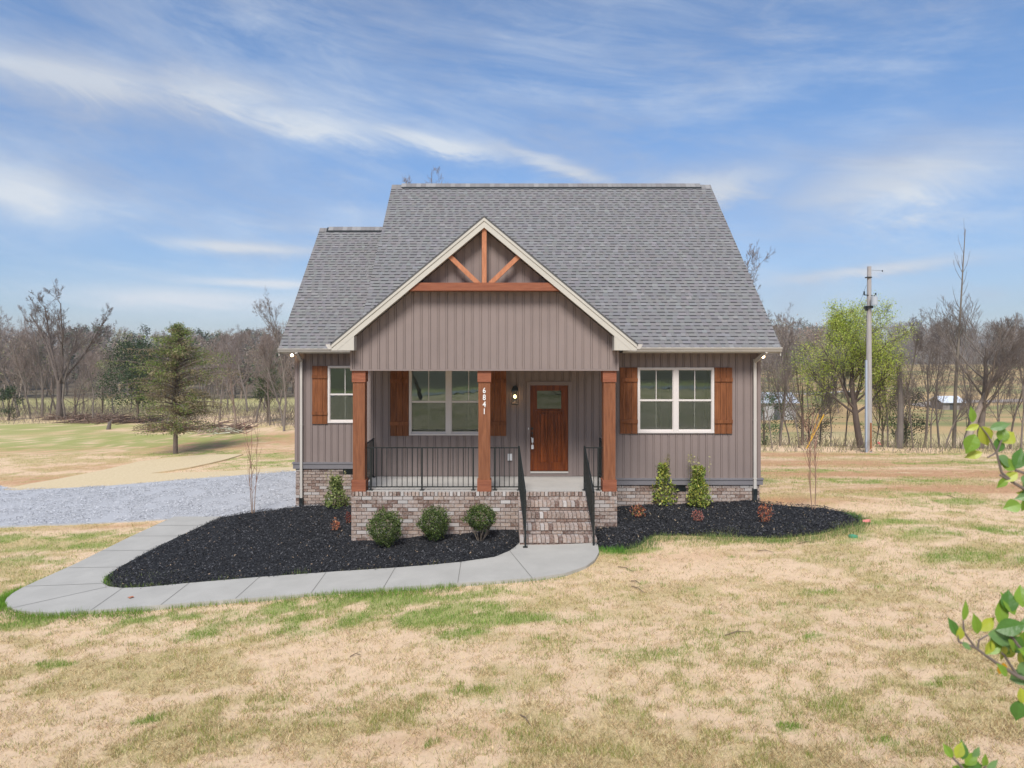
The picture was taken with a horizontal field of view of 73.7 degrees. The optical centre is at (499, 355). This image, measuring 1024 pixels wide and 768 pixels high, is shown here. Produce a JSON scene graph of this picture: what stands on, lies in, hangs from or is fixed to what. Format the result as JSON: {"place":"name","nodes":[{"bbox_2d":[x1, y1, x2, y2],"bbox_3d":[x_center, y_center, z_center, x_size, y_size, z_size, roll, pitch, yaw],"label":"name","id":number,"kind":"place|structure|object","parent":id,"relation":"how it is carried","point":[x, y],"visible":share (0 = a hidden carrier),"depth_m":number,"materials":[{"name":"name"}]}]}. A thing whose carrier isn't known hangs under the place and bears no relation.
{"place":"outdoors","nodes":[
{"label":"outdoors","id":0,"kind":"place"},
{"bbox_2d":[2,454,295,489],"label":"straw path","id":1,"kind":"structure","parent":0,"point":[156,470],"depth_m":25.21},
{"bbox_2d":[0,342,1023,767],"bbox_3d":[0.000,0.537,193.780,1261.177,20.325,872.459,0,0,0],"label":"ground","id":2,"kind":"structure","parent":0,"point":[44,440],"depth_m":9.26,"materials":[{"name":"beige plant"}]},
{"bbox_2d":[0,306,24,416],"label":"bare tree","id":3,"kind":"object","parent":2,"relation":"on","point":[6,379],"visible":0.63,"depth_m":53.45,"materials":[{"name":"brown plant"}]},
{"bbox_2d":[0,384,27,419],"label":"cedar bush","id":4,"kind":"object","parent":2,"relation":"on","point":[5,393],"visible":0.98,"depth_m":49.86,"materials":[{"name":"green plant"}]},
{"bbox_2d":[1,338,31,406],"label":"bare tree","id":5,"kind":"object","parent":2,"relation":"on","point":[14,372],"visible":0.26,"depth_m":61.98,"materials":[{"name":"brown plant"}]},
{"bbox_2d":[0,321,40,418],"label":"bare tree","id":6,"kind":"object","parent":2,"relation":"on","point":[17,360],"visible":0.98,"depth_m":50.74,"materials":[{"name":"brown plant"}]},
{"bbox_2d":[6,338,45,414],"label":"bare tree","id":7,"kind":"object","parent":2,"relation":"on","point":[23,358],"visible":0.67,"depth_m":52.10,"materials":[{"name":"brown plant"}]},
{"bbox_2d":[8,305,64,417],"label":"bare tree","id":8,"kind":"object","parent":2,"relation":"on","point":[41,372],"visible":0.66,"depth_m":52.04,"materials":[{"name":"brown plant"}]},
{"bbox_2d":[19,339,55,407],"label":"bare tree","id":9,"kind":"object","parent":2,"relation":"on","point":[39,375],"visible":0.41,"depth_m":59.47,"materials":[{"name":"brown plant"}]},
{"bbox_2d":[28,336,60,413],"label":"bare tree","id":10,"kind":"object","parent":2,"relation":"on","point":[52,378],"visible":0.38,"depth_m":54.66,"materials":[{"name":"brown plant"}]},
{"bbox_2d":[45,326,90,417],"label":"bare tree","id":11,"kind":"object","parent":2,"relation":"on","point":[60,368],"visible":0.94,"depth_m":49.74,"materials":[{"name":"brown plant"}]},
{"bbox_2d":[24,279,117,419],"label":"bare tree","id":12,"kind":"object","parent":2,"relation":"on","point":[59,381],"visible":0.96,"depth_m":49.92,"materials":[{"name":"brown plant"}]},
{"bbox_2d":[36,372,107,413],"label":"sapling","id":13,"kind":"object","parent":2,"relation":"on","point":[75,398],"visible":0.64,"depth_m":53.95,"materials":[{"name":"brown plant"}]},
{"bbox_2d":[70,339,97,406],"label":"bare tree","id":14,"kind":"object","parent":2,"relation":"on","point":[81,369],"visible":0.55,"depth_m":61.56,"materials":[{"name":"brown plant"}]},
{"bbox_2d":[69,345,99,408],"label":"bare tree","id":15,"kind":"object","parent":2,"relation":"on","point":[93,357],"visible":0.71,"depth_m":55.52,"materials":[{"name":"brown plant"}]},
{"bbox_2d":[41,410,129,420],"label":"brush pile","id":16,"kind":"object","parent":2,"relation":"on","point":[53,417],"visible":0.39,"depth_m":50.11,"materials":[{"name":"brown wood"}]},
{"bbox_2d":[78,350,112,417],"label":"bare tree","id":17,"kind":"object","parent":2,"relation":"on","point":[90,373],"visible":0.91,"depth_m":49.29,"materials":[{"name":"brown plant"}]},
{"bbox_2d":[79,361,124,412],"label":"sapling","id":18,"kind":"object","parent":2,"relation":"on","point":[103,381],"visible":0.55,"depth_m":55.78,"materials":[{"name":"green plant"}]},
{"bbox_2d":[91,343,121,406],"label":"bare tree","id":19,"kind":"object","parent":2,"relation":"on","point":[104,365],"visible":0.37,"depth_m":59.32,"materials":[{"name":"brown plant"}]},
{"bbox_2d":[54,412,170,424],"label":"brush pile","id":20,"kind":"object","parent":2,"relation":"on","point":[98,420],"visible":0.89,"depth_m":47.35,"materials":[{"name":"brown wood"}]},
{"bbox_2d":[97,346,129,412],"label":"bare tree","id":21,"kind":"object","parent":2,"relation":"on","point":[107,356],"visible":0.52,"depth_m":55.70,"materials":[{"name":"brown plant"}]},
{"bbox_2d":[88,333,172,422],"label":"cedar bush","id":22,"kind":"object","parent":2,"relation":"on","point":[127,377],"visible":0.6,"depth_m":46.33,"materials":[{"name":"green plant"}]},
{"bbox_2d":[0,323,294,398],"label":"woods","id":23,"kind":"object","parent":2,"relation":"on","point":[104,342],"visible":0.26,"depth_m":119.59,"materials":[{"name":"brown plant"}]},
{"bbox_2d":[0,392,294,427],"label":"undergrowth","id":24,"kind":"object","parent":2,"relation":"on","point":[132,412],"visible":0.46,"depth_m":50.15,"materials":[{"name":"brown plant"}]},
{"bbox_2d":[0,471,316,527],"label":"gravel drive","id":25,"kind":"structure","parent":2,"relation":"on","point":[109,517],"depth_m":20.22,"materials":[{"name":"grey gravel"}]},
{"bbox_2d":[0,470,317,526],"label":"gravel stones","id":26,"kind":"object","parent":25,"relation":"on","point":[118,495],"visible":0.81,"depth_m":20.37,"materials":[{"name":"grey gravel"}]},
{"bbox_2d":[94,322,245,453],"bbox_3d":[-14.699,1.563,31.148,5.691,6.285,7.046,0,0,0],"label":"cedar tree","id":27,"kind":"object","parent":2,"relation":"on","point":[176,340],"visible":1,"depth_m":31.02,"materials":[{"name":"green plant"}]},
{"bbox_2d":[132,416,262,432],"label":"brush pile","id":28,"kind":"object","parent":2,"relation":"on","point":[239,426],"visible":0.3,"depth_m":41.51,"materials":[{"name":"brown plant"}]},
{"bbox_2d":[191,334,233,410],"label":"bare tree","id":29,"kind":"object","parent":2,"relation":"on","point":[215,348],"visible":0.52,"depth_m":53.10,"materials":[{"name":"brown plant"}]},
{"bbox_2d":[188,421,254,434],"bbox_3d":[-16.148,4.168,39.736,4.015,0.726,2.620,0,0,0],"label":"brush pile","id":30,"kind":"object","parent":2,"relation":"on","point":[227,431],"visible":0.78,"depth_m":39.31,"materials":[{"name":"brown wood"}]},
{"bbox_2d":[203,331,240,405],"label":"bare tree","id":31,"kind":"object","parent":2,"relation":"on","point":[220,358],"visible":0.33,"depth_m":61.84,"materials":[{"name":"brown plant"}]},
{"bbox_2d":[199,328,247,420],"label":"bare tree","id":32,"kind":"object","parent":2,"relation":"on","point":[232,350],"visible":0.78,"depth_m":48.28,"materials":[{"name":"brown plant"}]},
{"bbox_2d":[205,327,251,406],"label":"bare tree","id":33,"kind":"object","parent":2,"relation":"on","point":[234,334],"visible":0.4,"depth_m":57.86,"materials":[{"name":"brown plant"}]},
{"bbox_2d":[210,342,253,423],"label":"bare tree","id":34,"kind":"object","parent":2,"relation":"on","point":[231,386],"visible":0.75,"depth_m":44.01,"materials":[{"name":"brown plant"}]},
{"bbox_2d":[219,324,257,411],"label":"bare tree","id":35,"kind":"object","parent":2,"relation":"on","point":[240,352],"visible":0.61,"depth_m":57.28,"materials":[{"name":"brown plant"}]},
{"bbox_2d":[245,328,279,422],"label":"bare tree","id":36,"kind":"object","parent":2,"relation":"on","point":[258,364],"visible":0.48,"depth_m":46.72,"materials":[{"name":"brown plant"}]},
{"bbox_2d":[240,325,288,424],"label":"bare tree","id":37,"kind":"object","parent":2,"relation":"on","point":[270,362],"visible":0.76,"depth_m":43.28,"materials":[{"name":"brown plant"}]},
{"bbox_2d":[244,332,291,425],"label":"bare tree","id":38,"kind":"object","parent":2,"relation":"on","point":[268,385],"visible":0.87,"depth_m":42.99,"materials":[{"name":"brown plant"}]},
{"bbox_2d":[249,366,287,422],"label":"bare tree","id":39,"kind":"object","parent":2,"relation":"on","point":[260,381],"visible":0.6,"depth_m":46.00,"materials":[{"name":"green plant"}]},
{"bbox_2d":[251,289,294,430],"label":"bare tree","id":40,"kind":"object","parent":2,"relation":"on","point":[274,330],"visible":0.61,"depth_m":40.12,"materials":[{"name":"brown plant"}]},
{"bbox_2d":[258,321,290,408],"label":"bare tree","id":41,"kind":"object","parent":2,"relation":"on","point":[278,376],"visible":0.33,"depth_m":58.34,"materials":[{"name":"brown plant"}]},
{"bbox_2d":[274,322,294,410],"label":"bare tree","id":42,"kind":"object","parent":2,"relation":"on","point":[286,362],"visible":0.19,"depth_m":54.87,"materials":[{"name":"brown plant"}]},
{"bbox_2d":[6,516,598,615],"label":"walkway","id":43,"kind":"structure","parent":2,"relation":"on","point":[81,585],"depth_m":11.88,"materials":[{"name":"concrete"}]},
{"bbox_2d":[103,502,518,587],"bbox_3d":[-3.442,3.948,15.300,8.101,0.636,6.400,0,0,0],"label":"mulch bed","id":44,"kind":"object","parent":2,"relation":"on","point":[312,565],"visible":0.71,"depth_m":13.63,"materials":[{"name":"black wood"}]},
{"bbox_2d":[243,419,261,512],"bbox_3d":[-6.412,2.880,17.748,0.490,2.580,0.522,0,0,-41],"label":"crape myrtle","id":45,"kind":"object","parent":44,"relation":"on","point":[250,479],"visible":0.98,"depth_m":17.70,"materials":[{"name":"brown plant"}]},
{"bbox_2d":[322,470,349,508],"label":"laurel shrub","id":46,"kind":"object","parent":44,"relation":"on","point":[335,485],"visible":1,"depth_m":17.88,"materials":[{"name":"green plant"}]},
{"bbox_2d":[365,506,403,547],"bbox_3d":[-2.317,3.456,13.686,0.762,0.903,0.807,0,0,0],"label":"boxwood shrub","id":47,"kind":"object","parent":44,"relation":"on","point":[388,540],"visible":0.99,"depth_m":13.59,"materials":[{"name":"green plant"}]},
{"bbox_2d":[413,504,450,540],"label":"boxwood shrub","id":48,"kind":"object","parent":44,"relation":"on","point":[427,530],"visible":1,"depth_m":13.75,"materials":[{"name":"green plant"}]},
{"bbox_2d":[459,502,497,540],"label":"boxwood shrub","id":49,"kind":"object","parent":44,"relation":"on","point":[479,524],"visible":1,"depth_m":13.54,"materials":[{"name":"green plant"}]},
{"bbox_2d":[0,509,880,623],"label":"grass","id":50,"kind":"structure","parent":2,"relation":"on","point":[3,607],"depth_m":11.19,"materials":[{"name":"green plant"}]},
{"bbox_2d":[277,183,782,547],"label":"house","id":51,"kind":"structure","parent":2,"relation":"on","point":[622,337],"depth_m":16.15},
{"bbox_2d":[328,366,352,422],"bbox_3d":[-4.213,1.057,18.557,0.924,1.549,0.086,0,0,0],"label":"window","id":52,"kind":"structure","parent":51,"relation":"in","point":[329,367],"depth_m":18.52,"materials":[{"name":"white plastic"}]},
{"bbox_2d":[409,371,477,434],"bbox_3d":[-1.214,1.094,16.161,1.875,1.585,0.086,0,0,0],"label":"window","id":53,"kind":"structure","parent":51,"relation":"in","point":[448,401],"depth_m":16.15,"materials":[{"name":"grey plastic"}]},
{"bbox_2d":[511,385,518,404],"bbox_3d":[0.351,0.929,16.045,0.174,0.450,0.192,0,0,0],"label":"wall lantern","id":54,"kind":"object","parent":51,"relation":"attached to","point":[514,389],"depth_m":15.96,"materials":[{"name":"black metal"}]},
{"bbox_2d":[530,385,567,472],"bbox_3d":[1.163,1.741,16.146,0.898,2.074,0.105,0,0,0],"label":"front door","id":55,"kind":"structure","parent":51,"relation":"in","point":[548,401],"depth_m":16.15,"materials":[{"name":"brown wood"}]},
{"bbox_2d":[640,380,660,428],"bbox_3d":[4.100,1.779,19.526,1.000,2.139,0.036,0,0,0],"label":"interior door","id":56,"kind":"structure","parent":51,"relation":"in","point":[650,411],"depth_m":19.51,"materials":[{"name":"white paint"}]},
{"bbox_2d":[637,367,713,432],"bbox_3d":[4.156,1.059,16.161,1.808,1.550,0.086,0,0,0],"label":"window","id":57,"kind":"structure","parent":51,"relation":"in","point":[675,399],"depth_m":16.13,"materials":[{"name":"white plastic"}]},
{"bbox_2d":[669,380,703,428],"bbox_3d":[5.350,1.779,19.526,1.000,2.139,0.036,0,0,0],"label":"interior door","id":58,"kind":"structure","parent":51,"relation":"in","point":[686,387],"depth_m":19.51,"materials":[{"name":"white paint"}]},
{"bbox_2d":[591,499,861,549],"bbox_3d":[4.637,3.542,15.140,5.750,0.357,4.640,0,0,0],"label":"mulch bed","id":59,"kind":"object","parent":2,"relation":"on","point":[751,535],"visible":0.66,"depth_m":14.13,"materials":[{"name":"black wood"}]},
{"bbox_2d":[650,453,678,505],"bbox_3d":[3.855,2.944,16.169,0.703,1.280,0.728,0,0,-27],"label":"laurel shrub","id":60,"kind":"object","parent":59,"relation":"on","point":[663,473],"visible":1,"depth_m":16.05,"materials":[{"name":"green plant"}]},
{"bbox_2d":[686,454,713,508],"bbox_3d":[4.598,2.899,15.749,0.642,1.304,0.603,0,0,21],"label":"laurel shrub","id":61,"kind":"object","parent":59,"relation":"on","point":[698,479],"visible":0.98,"depth_m":15.68,"materials":[{"name":"green plant"}]},
{"bbox_2d":[758,502,772,521],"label":"nandina shrub","id":62,"kind":"object","parent":59,"relation":"on","point":[760,515],"visible":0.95,"depth_m":14.05,"materials":[{"name":"red plant"}]},
{"bbox_2d":[800,402,821,508],"bbox_3d":[6.991,2.196,15.262,0.864,2.505,0.547,0,0,-43],"label":"crape myrtle","id":63,"kind":"object","parent":59,"relation":"on","point":[810,463],"visible":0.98,"depth_m":15.09,"materials":[{"name":"brown plant"}]},
{"bbox_2d":[744,240,779,362],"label":"bare tree","id":64,"kind":"object","parent":2,"relation":"on","point":[753,255],"visible":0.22,"depth_m":42.47,"materials":[{"name":"brown plant"}]},
{"bbox_2d":[761,370,776,446],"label":"bare tree","id":65,"kind":"object","parent":2,"relation":"on","point":[763,395],"visible":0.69,"depth_m":34.29,"materials":[{"name":"brown plant"}]},
{"bbox_2d":[761,388,785,444],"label":"cedar bush","id":66,"kind":"object","parent":2,"relation":"on","point":[764,440],"visible":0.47,"depth_m":35.85,"materials":[{"name":"green plant"}]},
{"bbox_2d":[761,353,793,444],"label":"bare tree","id":67,"kind":"object","parent":2,"relation":"on","point":[768,374],"visible":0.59,"depth_m":35.99,"materials":[{"name":"brown plant"}]},
{"bbox_2d":[761,392,797,419],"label":"shed","id":68,"kind":"structure","parent":2,"relation":"on","point":[776,411],"depth_m":102.50,"materials":[{"name":"grey"}]},
{"bbox_2d":[766,355,801,445],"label":"bare tree","id":69,"kind":"object","parent":2,"relation":"on","point":[792,399],"visible":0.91,"depth_m":35.18,"materials":[{"name":"brown plant"}]},
{"bbox_2d":[761,302,811,444],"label":"bare tree","id":70,"kind":"object","parent":2,"relation":"on","point":[785,343],"visible":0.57,"depth_m":43.73,"materials":[{"name":"brown plant"}]},
{"bbox_2d":[774,360,804,447],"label":"bare tree","id":71,"kind":"object","parent":2,"relation":"on","point":[784,379],"visible":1,"depth_m":34.48,"materials":[{"name":"brown plant"}]},
{"bbox_2d":[762,346,844,444],"bbox_3d":[15.728,2.084,35.919,4.959,5.760,4.977,0,0,0],"label":"sapling","id":72,"kind":"object","parent":2,"relation":"on","point":[802,420],"visible":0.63,"depth_m":35.95,"materials":[{"name":"brown plant"}]},
{"bbox_2d":[782,401,842,443],"bbox_3d":[17.760,3.984,39.075,3.502,2.933,3.293,0,0,0],"label":"cedar bush","id":73,"kind":"object","parent":2,"relation":"on","point":[809,424],"visible":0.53,"depth_m":38.98,"materials":[{"name":"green plant"}]},
{"bbox_2d":[804,345,842,443],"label":"bare tree","id":74,"kind":"object","parent":2,"relation":"on","point":[822,399],"visible":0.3,"depth_m":36.94,"materials":[{"name":"brown plant"}]},
{"bbox_2d":[809,350,849,445],"bbox_3d":[16.859,2.245,34.839,1.991,5.060,1.318,0,0,-27],"label":"bare tree","id":75,"kind":"object","parent":2,"relation":"on","point":[825,400],"visible":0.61,"depth_m":34.90,"materials":[{"name":"brown plant"}]},
{"bbox_2d":[813,367,849,445],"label":"bare tree","id":76,"kind":"object","parent":2,"relation":"on","point":[830,408],"visible":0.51,"depth_m":35.03,"materials":[{"name":"brown plant"}]},
{"bbox_2d":[833,365,858,445],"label":"bare tree","id":77,"kind":"object","parent":2,"relation":"on","point":[847,417],"visible":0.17,"depth_m":36.18,"materials":[{"name":"brown plant"}]},
{"bbox_2d":[780,290,921,447],"bbox_3d":[17.378,0.752,34.391,5.896,8.039,5.690,0,0,0],"label":"leafing tree","id":78,"kind":"object","parent":2,"relation":"on","point":[837,322],"visible":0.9,"depth_m":33.71,"materials":[{"name":"green plant"}]},
{"bbox_2d":[863,266,882,452],"bbox_3d":[17.209,0.331,31.521,0.865,8.878,0.609,0,0,-43],"label":"utility pole","id":79,"kind":"object","parent":2,"relation":"on","point":[872,299],"visible":0.93,"depth_m":31.39,"materials":[{"name":"grey wood"}]},
{"bbox_2d":[858,392,896,447],"bbox_3d":[19.505,3.225,34.628,2.832,3.242,2.582,0,0,-31],"label":"bush","id":80,"kind":"object","parent":2,"relation":"on","point":[882,429],"visible":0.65,"depth_m":34.46,"materials":[{"name":"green plant"}]},
{"bbox_2d":[872,373,887,446],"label":"bare tree","id":81,"kind":"object","parent":2,"relation":"on","point":[879,414],"visible":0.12,"depth_m":35.11,"materials":[{"name":"brown plant"}]},
{"bbox_2d":[872,351,906,446],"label":"bare tree","id":82,"kind":"object","parent":2,"relation":"on","point":[886,418],"visible":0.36,"depth_m":34.04,"materials":[{"name":"brown plant"}]},
{"bbox_2d":[761,314,1023,412],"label":"woods","id":83,"kind":"object","parent":2,"relation":"on","point":[807,333],"visible":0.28,"depth_m":243.08,"materials":[{"name":"brown plant"}]},
{"bbox_2d":[761,429,1023,454],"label":"undergrowth","id":84,"kind":"object","parent":2,"relation":"on","point":[910,447],"visible":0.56,"depth_m":32.85,"materials":[{"name":"brown plant"}]},
{"bbox_2d":[896,363,903,448],"bbox_3d":[19.327,2.489,33.005,0.336,4.417,0.310,0,0,0],"label":"snag trunk","id":85,"kind":"object","parent":2,"relation":"on","point":[900,427],"visible":0.82,"depth_m":32.91,"materials":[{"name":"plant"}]},
{"bbox_2d":[882,346,920,443],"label":"bare tree","id":86,"kind":"object","parent":2,"relation":"on","point":[905,384],"visible":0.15,"depth_m":38.99,"materials":[{"name":"brown plant"}]},
{"bbox_2d":[880,383,931,447],"bbox_3d":[21.994,3.391,37.038,2.715,3.806,2.737,0,0,0],"label":"cedar bush","id":87,"kind":"object","parent":2,"relation":"on","point":[906,425],"visible":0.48,"depth_m":36.88,"materials":[{"name":"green plant"}]},
{"bbox_2d":[894,353,930,447],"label":"bare tree","id":88,"kind":"object","parent":2,"relation":"on","point":[909,396],"visible":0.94,"depth_m":32.66,"materials":[{"name":"brown plant"}]},
{"bbox_2d":[885,308,940,443],"bbox_3d":[21.082,1.296,34.999,2.621,7.397,2.130,0,0,36],"label":"bare tree","id":89,"kind":"object","parent":2,"relation":"on","point":[916,341],"visible":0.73,"depth_m":34.97,"materials":[{"name":"brown plant"}]},
{"bbox_2d":[895,309,952,447],"bbox_3d":[21.711,1.154,34.867,3.266,7.490,1.974,0,0,-15],"label":"bare tree","id":90,"kind":"object","parent":2,"relation":"on","point":[927,387],"visible":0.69,"depth_m":34.88,"materials":[{"name":"brown plant"}]},
{"bbox_2d":[918,361,951,447],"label":"bare tree","id":91,"kind":"object","parent":2,"relation":"on","point":[935,393],"visible":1,"depth_m":33.80,"materials":[{"name":"brown plant"}]},
{"bbox_2d":[911,322,964,447],"bbox_3d":[24.692,1.869,38.550,2.865,7.795,2.864,0,0,-1],"label":"bare tree","id":92,"kind":"object","parent":2,"relation":"on","point":[937,420],"visible":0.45,"depth_m":38.51,"materials":[{"name":"brown plant"}]},
{"bbox_2d":[929,396,962,409],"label":"shed","id":93,"kind":"structure","parent":2,"relation":"on","point":[950,402],"depth_m":118.45,"materials":[{"name":"grey metal"}]},
{"bbox_2d":[947,229,969,447],"bbox_3d":[22.496,-0.980,33.425,0.873,11.420,0.993,0,0,26],"label":"bare tree","id":94,"kind":"object","parent":2,"relation":"on","point":[954,397],"visible":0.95,"depth_m":33.45,"materials":[{"name":"brown plant"}]},
{"bbox_2d":[943,329,982,423],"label":"bare tree","id":95,"kind":"object","parent":2,"relation":"on","point":[972,361],"visible":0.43,"depth_m":38.76,"materials":[{"name":"brown plant"}]},
{"bbox_2d":[945,360,987,446],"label":"bare tree","id":96,"kind":"object","parent":2,"relation":"on","point":[963,404],"visible":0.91,"depth_m":32.68,"materials":[{"name":"brown plant"}]},
{"bbox_2d":[954,352,988,436],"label":"bare tree","id":97,"kind":"object","parent":2,"relation":"on","point":[970,400],"visible":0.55,"depth_m":34.17,"materials":[{"name":"brown plant"}]},
{"bbox_2d":[922,293,1023,448],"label":"bare tree","id":98,"kind":"object","parent":2,"relation":"on","point":[985,358],"visible":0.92,"depth_m":32.63,"materials":[{"name":"brown plant"}]},
{"bbox_2d":[943,406,1023,767],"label":"broadleaf tree","id":99,"kind":"object","parent":2,"relation":"on","point":[1006,635],"visible":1,"depth_m":2.00,"materials":[{"name":"green plant"}]},
{"bbox_2d":[961,318,1022,448],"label":"bare tree","id":100,"kind":"object","parent":2,"relation":"on","point":[978,408],"visible":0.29,"depth_m":32.56,"materials":[{"name":"brown plant"}]},
{"bbox_2d":[976,345,1014,421],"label":"bare tree","id":101,"kind":"object","parent":2,"relation":"on","point":[998,400],"visible":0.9,"depth_m":31.85,"materials":[{"name":"brown plant"}]},
{"bbox_2d":[999,324,1023,447],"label":"bare tree","id":102,"kind":"object","parent":2,"relation":"on","point":[1014,415],"visible":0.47,"depth_m":32.57,"materials":[{"name":"brown plant"}]},
{"bbox_2d":[1000,334,1023,447],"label":"bare tree","id":103,"kind":"object","parent":2,"relation":"on","point":[1022,395],"visible":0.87,"depth_m":31.33,"materials":[{"name":"brown plant"}]},
{"bbox_2d":[1008,314,1023,382],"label":"bare tree","id":104,"kind":"object","parent":2,"relation":"on","point":[1021,320],"visible":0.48,"depth_m":32.12,"materials":[{"name":"brown plant"}]},
{"bbox_2d":[0,0,1023,346],"label":"sky","id":105,"kind":"structure","parent":0,"point":[163,162],"materials":[{"name":"blue"}]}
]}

